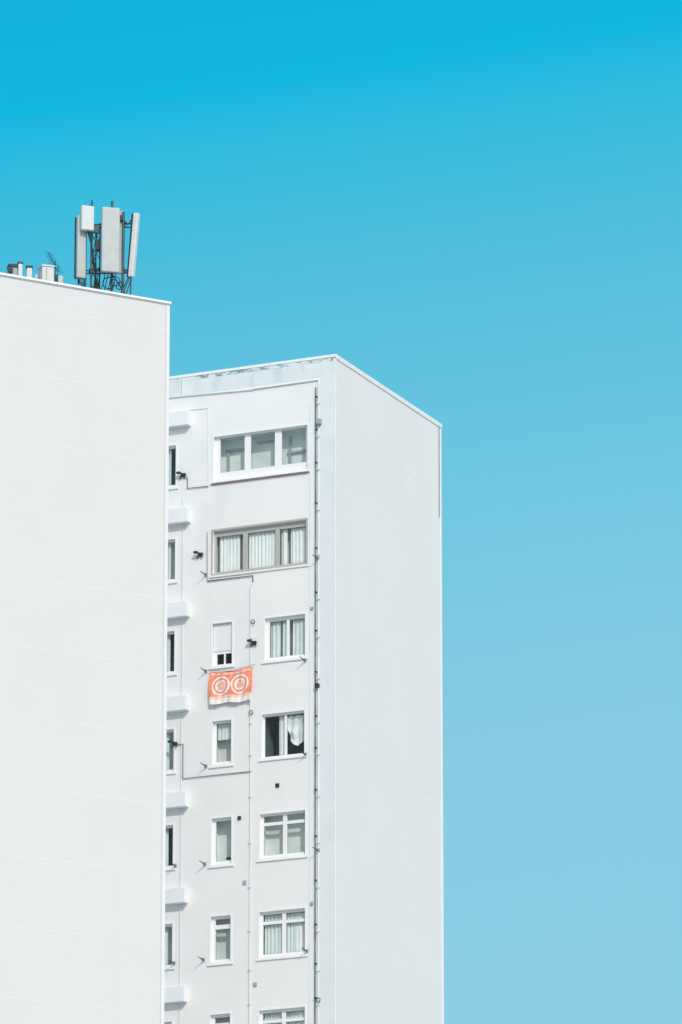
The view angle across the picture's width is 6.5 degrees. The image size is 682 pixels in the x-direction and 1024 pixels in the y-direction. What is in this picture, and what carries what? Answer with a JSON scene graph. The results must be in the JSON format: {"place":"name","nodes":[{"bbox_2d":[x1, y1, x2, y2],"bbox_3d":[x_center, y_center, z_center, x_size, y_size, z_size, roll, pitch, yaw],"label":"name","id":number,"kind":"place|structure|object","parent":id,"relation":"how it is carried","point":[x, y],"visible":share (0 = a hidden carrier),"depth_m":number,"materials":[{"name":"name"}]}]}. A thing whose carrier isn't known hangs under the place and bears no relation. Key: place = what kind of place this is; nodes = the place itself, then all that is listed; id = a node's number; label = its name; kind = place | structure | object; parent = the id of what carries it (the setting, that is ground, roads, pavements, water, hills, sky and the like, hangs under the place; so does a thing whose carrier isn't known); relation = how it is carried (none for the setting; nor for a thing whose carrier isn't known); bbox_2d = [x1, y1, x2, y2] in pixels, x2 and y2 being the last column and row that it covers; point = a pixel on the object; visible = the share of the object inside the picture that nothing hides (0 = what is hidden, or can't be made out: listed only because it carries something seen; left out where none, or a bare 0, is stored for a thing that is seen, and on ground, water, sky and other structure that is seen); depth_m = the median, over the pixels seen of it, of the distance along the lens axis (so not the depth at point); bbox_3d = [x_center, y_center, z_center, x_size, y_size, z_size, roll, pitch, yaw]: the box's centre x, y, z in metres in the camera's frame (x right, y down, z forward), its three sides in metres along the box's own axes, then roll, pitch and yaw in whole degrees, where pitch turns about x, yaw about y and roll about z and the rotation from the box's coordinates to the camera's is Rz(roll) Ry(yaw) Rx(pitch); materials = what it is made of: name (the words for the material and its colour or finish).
{"place":"outdoors","nodes":[
{"label":"outdoors","id":0,"kind":"place"},
{"bbox_2d":[26,265,37,278],"bbox_3d":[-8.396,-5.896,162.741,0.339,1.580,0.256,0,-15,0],"label":"roof chimney","id":1,"kind":"object","parent":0,"point":[29,268],"visible":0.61,"depth_m":162.82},
{"bbox_2d":[207,532,207,580],"bbox_3d":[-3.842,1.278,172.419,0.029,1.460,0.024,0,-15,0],"label":"cable run riser","id":2,"kind":"object","parent":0,"point":[207,556],"visible":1,"depth_m":172.41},
{"bbox_2d":[237,418,321,986],"bbox_3d":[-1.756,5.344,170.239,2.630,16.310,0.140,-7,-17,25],"label":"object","id":3,"kind":"structure","parent":0,"point":[318,421],"depth_m":169.78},
{"bbox_2d":[335,359,335,1023],"bbox_3d":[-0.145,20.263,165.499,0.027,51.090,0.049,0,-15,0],"label":"gable corner bead","id":4,"kind":"object","parent":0,"point":[335,691],"visible":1,"depth_m":169.60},
{"bbox_2d":[0,0,681,1023],"label":"sky","id":5,"kind":"structure","parent":0,"point":[473,206],"materials":[{"name":"blue"}]},
{"label":"ground","id":6,"kind":"structure","parent":0,"visible":0},
{"bbox_2d":[0,276,169,1023],"bbox_3d":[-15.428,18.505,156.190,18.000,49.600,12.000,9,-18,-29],"label":"walls","id":7,"kind":"structure","parent":6,"relation":"on","point":[77,899],"depth_m":158.24,"materials":[{"name":"white paint"}]},
{"bbox_2d":[0,275,170,304],"bbox_3d":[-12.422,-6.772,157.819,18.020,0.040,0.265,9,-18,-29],"label":"coping drip","id":8,"kind":"object","parent":7,"relation":"on","point":[85,290],"visible":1,"depth_m":160.85,"materials":[{"name":"white concrete"}]},
{"bbox_2d":[0,272,171,303],"bbox_3d":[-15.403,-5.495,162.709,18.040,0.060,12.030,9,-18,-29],"label":"parapet coping","id":9,"kind":"object","parent":7,"relation":"on","point":[87,288],"visible":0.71,"depth_m":160.85,"materials":[{"name":"white concrete"}]},
{"bbox_2d":[160,318,165,1023],"bbox_3d":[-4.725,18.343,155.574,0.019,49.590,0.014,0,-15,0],"label":"corner gap","id":10,"kind":"object","parent":7,"relation":"attached to","point":[163,658],"visible":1,"depth_m":159.53,"materials":[{"name":"grey"}]},
{"bbox_2d":[161,305,169,1023],"bbox_3d":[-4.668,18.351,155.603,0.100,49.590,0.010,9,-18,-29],"label":"corner trim","id":11,"kind":"structure","parent":7,"relation":"attached to","point":[165,664],"depth_m":159.45,"materials":[{"name":"white paint"}]},
{"bbox_2d":[164,376,332,1023],"bbox_3d":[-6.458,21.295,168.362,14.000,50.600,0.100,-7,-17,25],"label":"front wall","id":12,"kind":"structure","parent":6,"relation":"on","point":[279,686],"depth_m":170.65,"materials":[{"name":"white paint"}]},
{"bbox_2d":[168,740,177,747],"bbox_3d":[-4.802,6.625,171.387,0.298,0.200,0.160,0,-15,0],"label":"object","id":13,"kind":"object","parent":12,"relation":"attached to","point":[173,743],"visible":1,"depth_m":171.37,"materials":[{"name":"metal"}]},
{"bbox_2d":[164,410,190,1003],"bbox_3d":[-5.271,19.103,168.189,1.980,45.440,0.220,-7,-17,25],"label":"projecting slabs","id":14,"kind":"structure","parent":12,"relation":"attached to","point":[177,703],"depth_m":171.47,"materials":[{"name":"paint"}]},
{"bbox_2d":[179,504,182,1023],"bbox_3d":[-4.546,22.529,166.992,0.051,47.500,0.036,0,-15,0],"label":"riser","id":15,"kind":"object","parent":12,"relation":"attached to","point":[181,762],"visible":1,"depth_m":171.19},
{"bbox_2d":[176,471,185,478],"bbox_3d":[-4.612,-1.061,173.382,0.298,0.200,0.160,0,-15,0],"label":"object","id":16,"kind":"object","parent":12,"relation":"attached to","point":[181,474],"visible":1,"depth_m":173.36,"materials":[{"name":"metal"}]},
{"bbox_2d":[193,551,203,558],"bbox_3d":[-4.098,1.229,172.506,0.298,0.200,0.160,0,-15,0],"label":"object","id":17,"kind":"object","parent":12,"relation":"attached to","point":[201,554],"visible":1,"depth_m":172.49,"materials":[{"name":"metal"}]},
{"bbox_2d":[192,408,208,486],"bbox_3d":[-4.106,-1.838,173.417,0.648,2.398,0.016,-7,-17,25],"label":"cable run","id":18,"kind":"object","parent":12,"relation":"attached to","point":[208,465],"visible":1,"depth_m":173.10,"materials":[{"name":"grey plastic"}]},
{"bbox_2d":[177,744,251,778],"bbox_3d":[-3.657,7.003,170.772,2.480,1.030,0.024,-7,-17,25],"label":"cable run","id":19,"kind":"object","parent":12,"relation":"attached to","point":[218,774],"visible":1,"depth_m":170.57,"materials":[{"name":"plastic"}]},
{"bbox_2d":[182,379,252,396],"bbox_3d":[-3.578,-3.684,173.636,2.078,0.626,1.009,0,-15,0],"label":"parapet pipe","id":20,"kind":"object","parent":12,"relation":"attached to","point":[212,393],"visible":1,"depth_m":173.63,"materials":[{"name":"grey metal"}]},
{"bbox_2d":[208,575,252,581],"bbox_3d":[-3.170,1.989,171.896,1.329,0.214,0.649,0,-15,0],"label":"cable run","id":21,"kind":"object","parent":12,"relation":"attached to","point":[231,578],"visible":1,"depth_m":171.90,"materials":[{"name":"plastic"}]},
{"bbox_2d":[208,664,254,704],"bbox_3d":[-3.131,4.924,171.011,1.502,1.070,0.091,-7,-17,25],"label":"hanging banner","id":22,"kind":"object","parent":12,"relation":"attached to","point":[231,686],"visible":1,"depth_m":171.01,"materials":[{"name":"fabric"}]},
{"bbox_2d":[164,423,308,1023],"bbox_3d":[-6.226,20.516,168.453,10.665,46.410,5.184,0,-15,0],"label":"window frames","id":23,"kind":"structure","parent":12,"relation":"attached to","point":[277,468],"depth_m":170.36,"materials":[{"name":"white plastic"}]},
{"bbox_2d":[214,623,231,651],"bbox_3d":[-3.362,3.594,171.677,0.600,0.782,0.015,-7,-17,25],"label":"roller shutter","id":24,"kind":"object","parent":23,"relation":"attached to","point":[222,637],"visible":1,"depth_m":171.67,"materials":[{"name":"white plastic"}]},
{"bbox_2d":[165,428,305,1023],"bbox_3d":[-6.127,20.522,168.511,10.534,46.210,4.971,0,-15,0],"label":"window gaskets and inner fittings","id":25,"kind":"object","parent":23,"relation":"attached to","point":[290,452],"visible":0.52,"depth_m":170.97,"materials":[{"name":"white plastic"}]},
{"bbox_2d":[165,428,305,1023],"bbox_3d":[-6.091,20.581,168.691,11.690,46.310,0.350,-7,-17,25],"label":"curtains","id":26,"kind":"object","parent":23,"relation":"attached to","point":[262,454],"visible":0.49,"depth_m":171.26,"materials":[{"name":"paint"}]},
{"bbox_2d":[169,449,303,865],"bbox_3d":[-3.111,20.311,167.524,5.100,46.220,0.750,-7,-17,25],"label":"dark rooms behind windows","id":27,"kind":"object","parent":23,"relation":"attached to","point":[271,736],"visible":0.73,"depth_m":171.06,"materials":[{"name":"black"}]},
{"bbox_2d":[211,471,308,484],"bbox_3d":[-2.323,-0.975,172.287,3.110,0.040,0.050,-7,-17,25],"label":"window sill","id":28,"kind":"structure","parent":23,"relation":"attached to","point":[259,478],"depth_m":172.26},
{"bbox_2d":[220,527,305,1023],"bbox_3d":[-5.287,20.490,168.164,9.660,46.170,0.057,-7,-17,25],"label":"curtains","id":29,"kind":"object","parent":23,"relation":"attached to","point":[262,549],"visible":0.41,"depth_m":171.81,"materials":[{"name":"fabric"}]},
{"bbox_2d":[288,714,303,745],"bbox_3d":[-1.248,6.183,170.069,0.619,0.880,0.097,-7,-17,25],"label":"knotted white curtain","id":30,"kind":"object","parent":23,"relation":"hanging from","point":[296,727],"visible":1,"depth_m":170.08,"materials":[{"name":"fabric"}]},
{"bbox_2d":[165,470,309,969],"bbox_3d":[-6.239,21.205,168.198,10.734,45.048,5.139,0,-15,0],"label":"window sills","id":31,"kind":"structure","parent":12,"relation":"attached to","point":[255,571],"depth_m":170.53,"materials":[{"name":"white concrete"}]},
{"bbox_2d":[169,360,332,396],"bbox_3d":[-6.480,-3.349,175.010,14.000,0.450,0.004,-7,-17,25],"label":"weathered parapet band","id":32,"kind":"object","parent":12,"relation":"attached to","point":[253,378],"visible":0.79,"depth_m":173.28,"materials":[{"name":"white paint"}]},
{"bbox_2d":[169,357,334,382],"bbox_3d":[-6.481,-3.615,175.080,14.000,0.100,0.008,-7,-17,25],"label":"flaking paint strip","id":33,"kind":"object","parent":32,"relation":"attached to","point":[252,369],"visible":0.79,"depth_m":173.29,"materials":[{"name":"white paint"}]},
{"bbox_2d":[249,582,252,1023],"bbox_3d":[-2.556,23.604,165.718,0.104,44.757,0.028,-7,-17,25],"label":"cable riser","id":34,"kind":"object","parent":12,"relation":"attached to","point":[250,815],"visible":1,"depth_m":169.72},
{"bbox_2d":[247,639,256,646],"bbox_3d":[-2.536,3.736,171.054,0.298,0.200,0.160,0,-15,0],"label":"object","id":35,"kind":"object","parent":12,"relation":"attached to","point":[252,642],"visible":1,"depth_m":171.03,"materials":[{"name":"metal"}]},
{"bbox_2d":[211,518,307,575],"bbox_3d":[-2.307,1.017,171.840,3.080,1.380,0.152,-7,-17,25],"label":"beige window frame","id":36,"kind":"object","parent":12,"relation":"attached to","point":[246,531],"visible":1,"depth_m":171.96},
{"bbox_2d":[248,402,319,1005],"bbox_3d":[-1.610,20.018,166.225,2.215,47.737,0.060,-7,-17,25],"label":"pipe clips","id":37,"kind":"object","parent":12,"relation":"attached to","point":[317,753],"visible":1,"depth_m":169.58,"materials":[{"name":"grey metal"}]},
{"bbox_2d":[252,379,318,1023],"bbox_3d":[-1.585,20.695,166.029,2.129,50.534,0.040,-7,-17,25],"label":"white downpipe","id":38,"kind":"object","parent":12,"relation":"attached to","point":[318,706],"visible":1,"depth_m":169.60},
{"bbox_2d":[309,666,309,1020],"bbox_3d":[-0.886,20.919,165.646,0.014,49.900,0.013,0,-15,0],"label":"joint riser","id":39,"kind":"object","parent":12,"relation":"attached to","point":[309,843],"visible":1,"depth_m":168.79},
{"bbox_2d":[314,387,315,1023],"bbox_3d":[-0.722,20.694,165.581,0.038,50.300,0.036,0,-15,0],"label":"dark downpipe","id":40,"kind":"object","parent":12,"relation":"attached to","point":[315,738],"visible":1,"depth_m":169.35,"materials":[{"name":"grey metal"}]},
{"bbox_2d":[314,396,317,997],"bbox_3d":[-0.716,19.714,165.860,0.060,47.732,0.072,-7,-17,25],"label":"downpipe clips","id":41,"kind":"object","parent":12,"relation":"attached to","point":[316,672],"visible":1,"depth_m":169.98,"materials":[{"name":"metal"}]},
{"bbox_2d":[320,363,331,1023],"bbox_3d":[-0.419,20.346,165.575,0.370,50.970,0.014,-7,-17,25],"label":"corner pilaster","id":42,"kind":"object","parent":12,"relation":"attached to","point":[326,696],"visible":1,"depth_m":169.70,"materials":[{"name":"white paint"}]},
{"bbox_2d":[335,358,441,1023],"bbox_3d":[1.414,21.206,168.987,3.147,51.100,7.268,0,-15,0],"label":"gable wall","id":43,"kind":"structure","parent":6,"relation":"on","point":[383,423],"depth_m":173.05,"materials":[{"name":"white paint"}]},
{"bbox_2d":[169,354,338,378],"bbox_3d":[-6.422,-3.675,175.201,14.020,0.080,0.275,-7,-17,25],"label":"front coping","id":44,"kind":"object","parent":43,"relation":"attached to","point":[253,366],"visible":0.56,"depth_m":173.26,"materials":[{"name":"white concrete"}]},
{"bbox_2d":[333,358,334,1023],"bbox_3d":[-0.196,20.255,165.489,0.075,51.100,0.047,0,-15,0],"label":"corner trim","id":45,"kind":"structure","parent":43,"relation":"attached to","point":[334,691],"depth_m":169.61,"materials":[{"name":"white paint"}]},
{"bbox_2d":[335,355,441,427],"bbox_3d":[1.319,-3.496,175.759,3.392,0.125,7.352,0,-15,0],"label":"gable coping","id":46,"kind":"object","parent":43,"relation":"on","point":[385,389],"visible":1,"depth_m":175.53,"materials":[{"name":"white concrete"}]},
{"bbox_2d":[440,428,443,1023],"bbox_3d":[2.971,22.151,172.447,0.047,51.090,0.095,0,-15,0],"label":"gable far bead","id":47,"kind":"object","parent":43,"relation":"attached to","point":[441,732],"visible":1,"depth_m":176.68,"materials":[{"name":"white metal"}]},
{"label":"roof","id":48,"kind":"object","parent":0,"visible":0},
{"bbox_2d":[7,261,22,275],"bbox_3d":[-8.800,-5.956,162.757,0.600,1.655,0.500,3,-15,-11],"label":"rooftop ventilation unit","id":49,"kind":"object","parent":48,"relation":"on","point":[15,269],"visible":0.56,"depth_m":162.77,"materials":[{"name":"white metal"}]},
{"bbox_2d":[37,264,62,282],"bbox_3d":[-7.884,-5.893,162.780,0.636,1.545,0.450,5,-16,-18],"label":"rooftop cabinet","id":50,"kind":"object","parent":48,"relation":"on","point":[45,272],"visible":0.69,"depth_m":162.73,"materials":[{"name":"metal"}]},
{"bbox_2d":[44,251,63,281],"bbox_3d":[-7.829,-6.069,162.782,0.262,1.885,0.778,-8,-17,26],"label":"tv aerial","id":51,"kind":"object","parent":48,"relation":"on","point":[55,262],"visible":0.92,"depth_m":162.92,"materials":[{"name":"metal"}]},
{"bbox_2d":[74,200,139,294],"bbox_3d":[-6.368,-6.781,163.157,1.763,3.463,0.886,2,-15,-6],"label":"cell antenna mast","id":52,"kind":"object","parent":48,"relation":"on","point":[109,243],"visible":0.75,"depth_m":163.01,"materials":[{"name":"metal"}]}
]}

